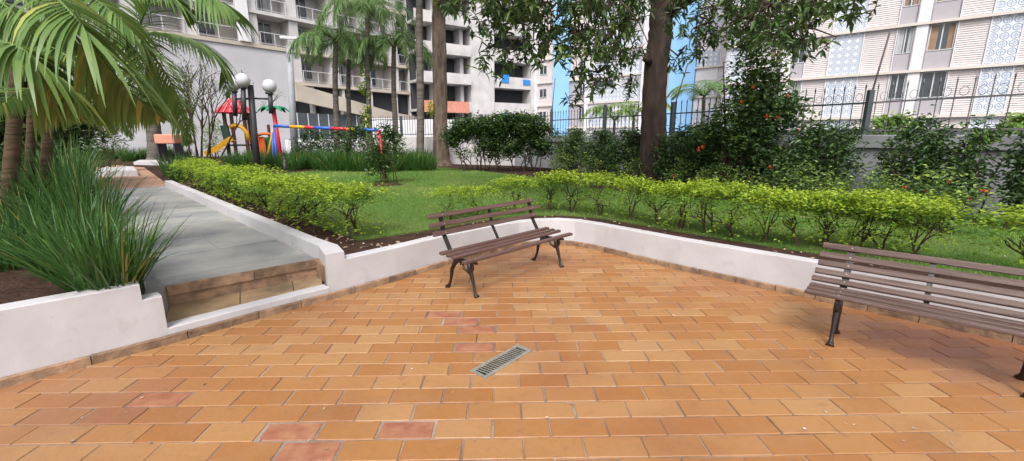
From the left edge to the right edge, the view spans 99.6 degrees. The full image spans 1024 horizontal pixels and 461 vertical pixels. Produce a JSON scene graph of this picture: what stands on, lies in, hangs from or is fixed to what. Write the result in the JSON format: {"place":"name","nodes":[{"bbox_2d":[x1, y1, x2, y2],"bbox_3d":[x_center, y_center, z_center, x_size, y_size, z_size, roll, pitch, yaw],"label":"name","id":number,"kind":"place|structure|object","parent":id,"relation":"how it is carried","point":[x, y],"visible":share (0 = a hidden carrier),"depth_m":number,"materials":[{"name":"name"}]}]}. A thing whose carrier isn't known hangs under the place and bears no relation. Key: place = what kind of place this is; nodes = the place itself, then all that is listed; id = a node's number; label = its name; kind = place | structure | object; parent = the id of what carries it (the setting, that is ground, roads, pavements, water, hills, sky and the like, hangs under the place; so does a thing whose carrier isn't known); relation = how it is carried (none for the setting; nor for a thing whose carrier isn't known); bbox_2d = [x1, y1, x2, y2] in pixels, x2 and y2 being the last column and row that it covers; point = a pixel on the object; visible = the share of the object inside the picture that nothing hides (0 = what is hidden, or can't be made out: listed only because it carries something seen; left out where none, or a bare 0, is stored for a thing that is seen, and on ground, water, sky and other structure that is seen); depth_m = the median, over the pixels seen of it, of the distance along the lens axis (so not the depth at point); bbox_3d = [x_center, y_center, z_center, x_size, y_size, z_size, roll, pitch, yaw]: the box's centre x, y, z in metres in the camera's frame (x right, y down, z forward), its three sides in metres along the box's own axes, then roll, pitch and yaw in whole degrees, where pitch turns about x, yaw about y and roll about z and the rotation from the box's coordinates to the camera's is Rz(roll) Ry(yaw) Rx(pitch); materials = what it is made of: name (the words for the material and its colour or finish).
{"place":"outdoors","nodes":[
{"label":"outdoors","id":0,"kind":"place"},
{"bbox_2d":[0,178,144,303],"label":"planter soil","id":1,"kind":"structure","parent":0,"point":[17,286],"depth_m":3.24,"materials":[{"name":"brown soil"}]},
{"bbox_2d":[0,195,62,271],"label":"grass clump","id":2,"kind":"object","parent":1,"relation":"on","point":[5,266],"visible":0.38,"depth_m":3.68,"materials":[{"name":"green plant"}]},
{"bbox_2d":[0,75,79,186],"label":"pale bush","id":3,"kind":"object","parent":1,"relation":"on","point":[2,129],"visible":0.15,"depth_m":8.85,"materials":[{"name":"green plant"}]},
{"bbox_2d":[0,166,88,222],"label":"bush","id":4,"kind":"object","parent":1,"relation":"on","point":[23,192],"visible":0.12,"depth_m":5.56,"materials":[{"name":"green plant"}]},
{"bbox_2d":[0,184,93,243],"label":"grass clump","id":5,"kind":"object","parent":1,"relation":"on","point":[24,230],"visible":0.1,"depth_m":4.05,"materials":[{"name":"green plant"}]},
{"bbox_2d":[0,100,112,165],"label":"pale bush","id":6,"kind":"object","parent":1,"relation":"on","point":[82,134],"visible":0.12,"depth_m":10.86,"materials":[{"name":"green plant"}]},
{"bbox_2d":[0,129,125,183],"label":"grass clump","id":7,"kind":"object","parent":1,"relation":"on","point":[70,150],"visible":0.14,"depth_m":8.28,"materials":[{"name":"green plant"}]},
{"bbox_2d":[0,135,133,209],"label":"grass clump","id":8,"kind":"object","parent":1,"relation":"on","point":[28,168],"visible":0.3,"depth_m":6.07,"materials":[{"name":"green plant"}]},
{"bbox_2d":[0,153,162,235],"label":"grass clump","id":9,"kind":"object","parent":1,"relation":"on","point":[104,194],"visible":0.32,"depth_m":4.20,"materials":[{"name":"green plant"}]},
{"bbox_2d":[0,186,176,282],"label":"grass clump","id":10,"kind":"object","parent":1,"relation":"on","point":[31,243],"visible":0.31,"depth_m":3.32,"materials":[{"name":"green plant"}]},
{"bbox_2d":[0,199,203,291],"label":"grass clump","id":11,"kind":"object","parent":1,"relation":"on","point":[96,266],"visible":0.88,"depth_m":2.96,"materials":[{"name":"green plant"}]},
{"bbox_2d":[0,0,259,214],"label":"areca palm","id":12,"kind":"object","parent":1,"relation":"on","point":[87,62],"visible":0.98,"depth_m":2.44,"materials":[{"name":"green plant"}]},
{"bbox_2d":[94,165,164,189],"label":"paving","id":13,"kind":"structure","parent":0,"point":[153,179],"depth_m":12.04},
{"bbox_2d":[76,123,131,166],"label":"pale bush","id":14,"kind":"object","parent":13,"relation":"on","point":[112,145],"visible":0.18,"depth_m":14.81,"materials":[{"name":"green plant"}]},
{"bbox_2d":[101,186,315,316],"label":"path","id":15,"kind":"structure","parent":0,"point":[241,247],"depth_m":4.93,"materials":[{"name":"grey concrete"}]},
{"bbox_2d":[0,244,1023,460],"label":"patio","id":16,"kind":"structure","parent":0,"point":[856,347],"depth_m":2.71,"materials":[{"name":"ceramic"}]},
{"bbox_2d":[0,280,258,388],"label":"retaining wall","id":17,"kind":"structure","parent":16,"relation":"on","point":[45,336],"depth_m":2.86,"materials":[{"name":"white paint"}]},
{"bbox_2d":[166,258,328,333],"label":"steps","id":18,"kind":"structure","parent":16,"relation":"on","point":[197,303],"depth_m":3.80,"materials":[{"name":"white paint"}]},
{"bbox_2d":[165,180,346,291],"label":"path kerb","id":19,"kind":"structure","parent":16,"relation":"on","point":[330,256],"depth_m":4.97,"materials":[{"name":"white paint"}]},
{"bbox_2d":[126,311,493,460],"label":"red patio tiles","id":20,"kind":"object","parent":16,"relation":"on","point":[320,451],"visible":0.9,"depth_m":2.27,"materials":[{"name":"red tile"}]},
{"bbox_2d":[427,198,572,297],"bbox_3d":[-0.062,0.135,4.686,0.559,0.785,1.680,11,17,42],"label":"park bench","id":21,"kind":"object","parent":16,"relation":"on","point":[457,255],"visible":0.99,"depth_m":4.54,"materials":[{"name":"brown wood"}]},
{"bbox_2d":[470,344,531,378],"bbox_3d":[-0.066,0.888,2.959,0.140,0.011,0.483,10,16,40],"label":"floor drain","id":22,"kind":"object","parent":16,"relation":"on","point":[491,366],"visible":1,"depth_m":2.94,"materials":[{"name":"metal"}]},
{"bbox_2d":[258,218,1023,344],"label":"retaining wall","id":23,"kind":"structure","parent":16,"relation":"on","point":[762,269],"depth_m":4.59,"materials":[{"name":"white paint"}]},
{"bbox_2d":[804,242,1023,397],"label":"park bench","id":24,"kind":"object","parent":16,"relation":"on","point":[842,293],"visible":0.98,"depth_m":2.99,"materials":[{"name":"brown wood"}]},
{"bbox_2d":[58,156,1023,290],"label":"garden soil","id":25,"kind":"structure","parent":0,"point":[324,234],"depth_m":5.69,"materials":[{"name":"brown soil"}]},
{"bbox_2d":[132,86,193,159],"bbox_3d":[-16.727,-5.035,20.418,3.299,3.788,3.419,0,12,0],"label":"palm tree","id":26,"kind":"object","parent":25,"relation":"on","point":[151,151],"visible":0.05,"depth_m":20.35,"materials":[{"name":"grey plant"}]},
{"bbox_2d":[154,134,184,162],"bbox_3d":[-14.746,-3.502,18.683,0.840,1.277,0.600,0,12,0],"label":"orange box","id":27,"kind":"object","parent":25,"relation":"on","point":[162,141],"visible":0.63,"depth_m":18.49,"materials":[{"name":"orange plastic"}]},
{"bbox_2d":[165,50,283,163],"bbox_3d":[-11.387,-4.781,17.546,3.986,4.292,3.571,-6,13,-24],"label":"bare tree","id":28,"kind":"object","parent":25,"relation":"on","point":[202,106],"visible":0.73,"depth_m":16.81,"materials":[{"name":"brown plant"}]},
{"bbox_2d":[203,97,289,158],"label":"play tower","id":29,"kind":"structure","parent":25,"relation":"on","point":[225,109],"depth_m":18.54,"materials":[{"name":"red plastic"}]},
{"bbox_2d":[212,163,284,208],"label":"hedge shrub","id":30,"kind":"object","parent":25,"relation":"on","point":[252,168],"visible":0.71,"depth_m":7.12,"materials":[{"name":"green plant"}]},
{"bbox_2d":[226,73,276,166],"bbox_3d":[-8.945,-3.612,14.782,1.788,3.260,1.028,2,12,8],"label":"globe lamp","id":31,"kind":"object","parent":25,"relation":"on","point":[242,83],"visible":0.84,"depth_m":14.63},
{"bbox_2d":[231,170,290,213],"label":"hedge shrub","id":32,"kind":"object","parent":25,"relation":"on","point":[265,202],"visible":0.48,"depth_m":6.65,"materials":[{"name":"green plant"}]},
{"bbox_2d":[252,172,327,223],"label":"hedge shrub","id":33,"kind":"object","parent":25,"relation":"on","point":[267,187],"visible":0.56,"depth_m":5.85,"materials":[{"name":"green plant"}]},
{"bbox_2d":[265,175,335,226],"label":"hedge shrub","id":34,"kind":"object","parent":25,"relation":"on","point":[305,210],"visible":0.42,"depth_m":5.72,"materials":[{"name":"green plant"}]},
{"bbox_2d":[288,129,328,157],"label":"young shrub","id":35,"kind":"object","parent":25,"relation":"on","point":[306,144],"visible":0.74,"depth_m":17.09,"materials":[{"name":"green plant"}]},
{"bbox_2d":[263,176,357,234],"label":"hedge shrub","id":36,"kind":"object","parent":25,"relation":"on","point":[308,192],"visible":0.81,"depth_m":5.19,"materials":[{"name":"green plant"}]},
{"bbox_2d":[267,124,382,154],"bbox_3d":[-7.210,-3.233,16.638,5.375,1.663,0.941,3,13,11],"label":"swing frame","id":37,"kind":"object","parent":25,"relation":"on","point":[273,142],"visible":0.67,"depth_m":16.49,"materials":[{"name":"blue paint"}]},
{"bbox_2d":[286,22,380,152],"bbox_3d":[-8.269,-6.412,20.443,4.019,6.353,4.022,-6,14,-26],"label":"palm tree","id":38,"kind":"object","parent":25,"relation":"on","point":[314,38],"visible":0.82,"depth_m":19.73,"materials":[{"name":"green plant"}]},
{"bbox_2d":[308,35,389,144],"bbox_3d":[-7.885,-6.591,21.621,3.807,6.198,3.953,0,12,0],"label":"palm tree","id":39,"kind":"object","parent":25,"relation":"on","point":[324,46],"visible":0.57,"depth_m":21.24,"materials":[{"name":"green plant"}]},
{"bbox_2d":[333,123,372,158],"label":"young shrub","id":40,"kind":"object","parent":25,"relation":"on","point":[348,148],"visible":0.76,"depth_m":15.37,"materials":[{"name":"green plant"}]},
{"bbox_2d":[310,178,398,238],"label":"hedge shrub","id":41,"kind":"object","parent":25,"relation":"on","point":[361,190],"visible":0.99,"depth_m":5.07,"materials":[{"name":"green plant"}]},
{"bbox_2d":[313,0,415,150],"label":"palm tree","id":42,"kind":"object","parent":25,"relation":"on","point":[367,11],"visible":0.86,"depth_m":19.50,"materials":[{"name":"green plant"}]},
{"bbox_2d":[349,28,432,136],"bbox_3d":[-5.495,-6.310,20.528,3.990,6.102,3.819,-5,13,-22],"label":"palm tree","id":43,"kind":"object","parent":25,"relation":"on","point":[382,42],"visible":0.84,"depth_m":20.06,"materials":[{"name":"green plant"}]},
{"bbox_2d":[416,0,423,155],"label":"palm tree","id":44,"kind":"object","parent":25,"relation":"on","point":[420,75],"visible":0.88,"depth_m":17.55,"materials":[{"name":"grey plant"}]},
{"bbox_2d":[425,0,563,165],"bbox_3d":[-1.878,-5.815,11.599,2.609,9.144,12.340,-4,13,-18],"label":"tree","id":45,"kind":"object","parent":25,"relation":"on","point":[512,14],"visible":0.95,"depth_m":7.66,"materials":[{"name":"green plant"}]},
{"bbox_2d":[438,109,560,171],"bbox_3d":[-0.418,-3.071,14.843,4.296,2.156,1.929,0,12,0],"label":"clipped shrub","id":46,"kind":"object","parent":25,"relation":"on","point":[493,133],"visible":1,"depth_m":14.55,"materials":[{"name":"green plant"}]},
{"bbox_2d":[552,124,587,171],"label":"bush","id":47,"kind":"object","parent":25,"relation":"on","point":[572,137],"visible":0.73,"depth_m":14.61,"materials":[{"name":"green plant"}]},
{"bbox_2d":[576,127,613,174],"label":"bush","id":48,"kind":"object","parent":25,"relation":"on","point":[592,147],"visible":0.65,"depth_m":13.33,"materials":[{"name":"green plant"}]},
{"bbox_2d":[599,125,640,176],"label":"bush","id":49,"kind":"object","parent":25,"relation":"on","point":[613,160],"visible":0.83,"depth_m":12.27,"materials":[{"name":"green plant"}]},
{"bbox_2d":[643,123,700,183],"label":"bush","id":50,"kind":"object","parent":25,"relation":"on","point":[663,164],"visible":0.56,"depth_m":10.61,"materials":[{"name":"green plant"}]},
{"bbox_2d":[525,0,880,184],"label":"tree","id":51,"kind":"object","parent":25,"relation":"on","point":[656,59],"visible":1,"depth_m":7.07,"materials":[{"name":"green plant"}]},
{"bbox_2d":[675,115,733,185],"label":"bush","id":52,"kind":"object","parent":25,"relation":"on","point":[702,159],"visible":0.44,"depth_m":9.95,"materials":[{"name":"green plant"}]},
{"bbox_2d":[689,4,820,187],"bbox_3d":[5.015,-2.700,8.847,2.787,3.980,1.663,0,12,0],"label":"flowering tree","id":53,"kind":"object","parent":25,"relation":"on","point":[742,136],"visible":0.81,"depth_m":8.72,"materials":[{"name":"green plant"}]},
{"bbox_2d":[746,155,812,200],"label":"flowering plant","id":54,"kind":"object","parent":25,"relation":"on","point":[773,178],"visible":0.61,"depth_m":7.62,"materials":[{"name":"green plant"}]},
{"bbox_2d":[770,119,853,191],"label":"bush","id":55,"kind":"object","parent":25,"relation":"on","point":[806,152],"visible":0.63,"depth_m":7.84,"materials":[{"name":"green plant"}]},
{"bbox_2d":[796,165,864,214],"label":"flowering plant","id":56,"kind":"object","parent":25,"relation":"on","point":[831,181],"visible":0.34,"depth_m":6.82,"materials":[{"name":"green plant"}]},
{"bbox_2d":[813,119,870,194],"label":"bush","id":57,"kind":"object","parent":25,"relation":"on","point":[845,145],"visible":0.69,"depth_m":7.40,"materials":[{"name":"green plant"}]},
{"bbox_2d":[824,165,906,217],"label":"flowering plant","id":58,"kind":"object","parent":25,"relation":"on","point":[851,183],"visible":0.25,"depth_m":6.39,"materials":[{"name":"green plant"}]},
{"bbox_2d":[860,157,937,223],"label":"flowering plant","id":59,"kind":"object","parent":25,"relation":"on","point":[892,187],"visible":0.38,"depth_m":5.95,"materials":[{"name":"green plant"}]},
{"bbox_2d":[865,104,940,212],"bbox_3d":[6.013,-1.075,6.722,0.946,1.704,0.719,0,12,0],"label":"bush","id":60,"kind":"object","parent":25,"relation":"on","point":[895,165],"visible":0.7,"depth_m":6.64,"materials":[{"name":"green plant"}]},
{"bbox_2d":[878,164,979,226],"bbox_3d":[5.434,-0.428,5.708,1.075,0.895,0.855,0,12,0],"label":"flowering plant","id":61,"kind":"object","parent":25,"relation":"on","point":[923,184],"visible":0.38,"depth_m":5.62,"materials":[{"name":"green plant"}]},
{"bbox_2d":[897,118,964,215],"bbox_3d":[6.208,-0.896,6.455,0.835,1.500,0.571,0,12,0],"label":"bush","id":62,"kind":"object","parent":25,"relation":"on","point":[930,147],"visible":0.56,"depth_m":6.34,"materials":[{"name":"green plant"}]},
{"bbox_2d":[923,114,1013,222],"bbox_3d":[6.382,-0.828,6.005,0.942,1.528,0.803,0,12,0],"label":"bush","id":63,"kind":"object","parent":25,"relation":"on","point":[986,136],"visible":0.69,"depth_m":5.94,"materials":[{"name":"green plant"}]},
{"bbox_2d":[991,127,1023,229],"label":"bush","id":64,"kind":"object","parent":25,"relation":"on","point":[1014,188],"visible":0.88,"depth_m":5.56,"materials":[{"name":"green plant"}]},
{"bbox_2d":[200,168,1023,280],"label":"lawn","id":65,"kind":"structure","parent":0,"point":[690,230],"depth_m":6.28,"materials":[{"name":"green plant"}]},
{"bbox_2d":[373,182,402,186],"bbox_3d":[-3.111,-1.147,10.778,0.840,0.023,0.840,0,12,0],"label":"soil ring","id":66,"kind":"object","parent":65,"relation":"on","point":[390,183],"visible":0.7,"depth_m":10.66,"materials":[{"name":"brown soil"}]},
{"bbox_2d":[360,120,410,182],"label":"young shrub","id":67,"kind":"object","parent":66,"relation":"on","point":[377,158],"visible":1,"depth_m":10.84,"materials":[{"name":"green plant"}]},
{"bbox_2d":[420,183,480,219],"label":"hedge shrub","id":68,"kind":"object","parent":65,"relation":"on","point":[447,192],"visible":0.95,"depth_m":6.17,"materials":[{"name":"green plant"}]},
{"bbox_2d":[456,183,504,214],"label":"hedge shrub","id":69,"kind":"object","parent":65,"relation":"on","point":[480,187],"visible":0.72,"depth_m":6.43,"materials":[{"name":"green plant"}]},
{"bbox_2d":[486,174,538,213],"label":"hedge shrub","id":70,"kind":"object","parent":65,"relation":"on","point":[506,182],"visible":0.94,"depth_m":6.61,"materials":[{"name":"green plant"}]},
{"bbox_2d":[529,171,577,209],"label":"hedge shrub","id":71,"kind":"object","parent":65,"relation":"on","point":[537,176],"visible":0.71,"depth_m":6.98,"materials":[{"name":"green plant"}]},
{"bbox_2d":[541,168,599,211],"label":"hedge shrub","id":72,"kind":"object","parent":65,"relation":"on","point":[569,174],"visible":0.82,"depth_m":6.75,"materials":[{"name":"green plant"}]},
{"bbox_2d":[571,170,635,215],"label":"hedge shrub","id":73,"kind":"object","parent":65,"relation":"on","point":[603,179],"visible":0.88,"depth_m":6.50,"materials":[{"name":"green plant"}]},
{"bbox_2d":[602,173,670,219],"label":"hedge shrub","id":74,"kind":"object","parent":65,"relation":"on","point":[623,187],"visible":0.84,"depth_m":6.14,"materials":[{"name":"green plant"}]},
{"bbox_2d":[635,179,686,225],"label":"hedge shrub","id":75,"kind":"object","parent":65,"relation":"on","point":[651,188],"visible":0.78,"depth_m":5.87,"materials":[{"name":"green plant"}]},
{"bbox_2d":[648,179,717,229],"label":"hedge shrub","id":76,"kind":"object","parent":65,"relation":"on","point":[677,189],"visible":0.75,"depth_m":5.52,"materials":[{"name":"green plant"}]},
{"bbox_2d":[678,176,756,233],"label":"hedge shrub","id":77,"kind":"object","parent":65,"relation":"on","point":[721,186],"visible":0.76,"depth_m":5.30,"materials":[{"name":"green plant"}]},
{"bbox_2d":[693,177,785,239],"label":"hedge shrub","id":78,"kind":"object","parent":65,"relation":"on","point":[727,194],"visible":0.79,"depth_m":5.00,"materials":[{"name":"green plant"}]},
{"bbox_2d":[732,185,821,242],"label":"hedge shrub","id":79,"kind":"object","parent":65,"relation":"on","point":[770,202],"visible":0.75,"depth_m":4.79,"materials":[{"name":"green plant"}]},
{"bbox_2d":[760,189,850,245],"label":"hedge shrub","id":80,"kind":"object","parent":65,"relation":"on","point":[791,227],"visible":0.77,"depth_m":4.62,"materials":[{"name":"green plant"}]},
{"bbox_2d":[770,158,840,205],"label":"shrub","id":81,"kind":"object","parent":65,"relation":"on","point":[806,180],"visible":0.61,"depth_m":7.18,"materials":[{"name":"green plant"}]},
{"bbox_2d":[779,188,868,247],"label":"hedge shrub","id":82,"kind":"object","parent":65,"relation":"on","point":[823,203],"visible":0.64,"depth_m":4.55,"materials":[{"name":"green plant"}]},
{"bbox_2d":[809,186,905,249],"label":"hedge shrub","id":83,"kind":"object","parent":65,"relation":"on","point":[856,209],"visible":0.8,"depth_m":4.35,"materials":[{"name":"green plant"}]},
{"bbox_2d":[852,185,966,252],"bbox_3d":[3.801,-0.062,4.277,0.919,0.752,0.969,12,17,43],"label":"hedge shrub","id":84,"kind":"object","parent":65,"relation":"on","point":[904,197],"visible":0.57,"depth_m":4.20,"materials":[{"name":"green plant"}]},
{"bbox_2d":[859,193,1000,254],"bbox_3d":[3.912,-0.032,4.209,0.936,0.713,0.958,5,13,24],"label":"hedge shrub","id":85,"kind":"object","parent":65,"relation":"on","point":[948,207],"visible":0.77,"depth_m":4.02,"materials":[{"name":"green plant"}]},
{"bbox_2d":[901,164,1003,236],"bbox_3d":[5.466,-0.381,5.370,1.105,0.864,0.825,0,12,0],"label":"shrub","id":86,"kind":"object","parent":65,"relation":"on","point":[960,193],"visible":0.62,"depth_m":5.30,"materials":[{"name":"green plant"}]},
{"bbox_2d":[964,202,1023,266],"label":"hedge shrub","id":87,"kind":"object","parent":65,"relation":"on","point":[1015,218],"visible":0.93,"depth_m":3.73,"materials":[{"name":"green plant"}]},
{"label":"ground","id":88,"kind":"structure","parent":0,"visible":0},
{"bbox_2d":[2,0,416,155],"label":"concrete building","id":89,"kind":"structure","parent":88,"relation":"on","point":[263,58],"depth_m":37.04,"materials":[{"name":"grey concrete"}]},
{"bbox_2d":[279,36,297,150],"bbox_3d":[-11.532,-6.818,23.026,1.107,6.525,0.480,0,12,0],"label":"street pole","id":90,"kind":"object","parent":88,"relation":"on","point":[292,99],"visible":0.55,"depth_m":22.88,"materials":[{"name":"grey metal"}]},
{"bbox_2d":[359,137,514,165],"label":"boundary wall","id":91,"kind":"structure","parent":88,"relation":"on","point":[428,143],"depth_m":18.86,"materials":[{"name":"paint"}]},
{"bbox_2d":[358,111,549,135],"bbox_3d":[-2.868,-4.611,18.973,10.076,0.920,0.604,6,14,27],"label":"metal fence","id":92,"kind":"object","parent":91,"relation":"on","point":[401,125],"visible":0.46,"depth_m":19.80,"materials":[{"name":"grey metal"}]},
{"bbox_2d":[365,0,534,136],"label":"concrete building","id":93,"kind":"structure","parent":88,"relation":"on","point":[470,90],"depth_m":48.22,"materials":[{"name":"white concrete"}]},
{"bbox_2d":[535,0,728,135],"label":"apartment block","id":94,"kind":"structure","parent":88,"relation":"on","point":[712,69],"depth_m":45.46,"materials":[{"name":"white concrete"}]},
{"bbox_2d":[666,78,740,122],"bbox_3d":[6.607,-3.457,15.111,2.511,3.421,2.551,0,12,0],"label":"palm tree","id":95,"kind":"object","parent":88,"relation":"on","point":[700,92],"visible":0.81,"depth_m":14.83,"materials":[{"name":"green plant"}]},
{"bbox_2d":[515,135,1023,216],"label":"boundary wall","id":96,"kind":"structure","parent":88,"relation":"on","point":[873,147],"depth_m":7.66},
{"bbox_2d":[550,32,1023,134],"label":"metal fence","id":97,"kind":"object","parent":96,"relation":"on","point":[868,103],"visible":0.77,"depth_m":7.73,"materials":[{"name":"grey metal"}]},
{"bbox_2d":[718,0,1023,134],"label":"apartment block","id":98,"kind":"structure","parent":88,"relation":"on","point":[933,42],"depth_m":26.34,"materials":[{"name":"white concrete"}]},
{"bbox_2d":[887,74,905,99],"bbox_3d":[24.228,-9.054,27.262,0.730,1.508,0.110,10,16,40],"label":"window","id":99,"kind":"structure","parent":98,"relation":"in","point":[898,79],"depth_m":27.25,"materials":[{"name":"grey glass"}]},
{"bbox_2d":[895,27,914,54],"bbox_3d":[24.228,-11.701,26.684,0.730,1.508,0.110,10,16,40],"label":"window","id":100,"kind":"structure","parent":98,"relation":"in","point":[905,35],"depth_m":26.68,"materials":[{"name":"white glass"}]},
{"bbox_2d":[917,71,947,97],"bbox_3d":[25.462,-8.825,26.214,1.140,1.508,0.110,10,16,40],"label":"window","id":101,"kind":"structure","parent":98,"relation":"in","point":[932,79],"depth_m":26.21,"materials":[{"name":"grey glass"}]},
{"bbox_2d":[926,21,957,51],"bbox_3d":[25.462,-11.473,25.636,1.140,1.508,0.110,10,16,40],"label":"window","id":102,"kind":"structure","parent":98,"relation":"in","point":[942,35],"depth_m":25.63,"materials":[{"name":"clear glass"}]},
{"bbox_2d":[868,111,912,134],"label":"street shrub","id":103,"kind":"object","parent":88,"relation":"on","point":[878,122],"visible":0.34,"depth_m":20.27,"materials":[{"name":"green plant"}]},
{"bbox_2d":[996,112,1023,134],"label":"street shrub","id":104,"kind":"object","parent":88,"relation":"on","point":[1017,121],"visible":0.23,"depth_m":15.43,"materials":[{"name":"green plant"}]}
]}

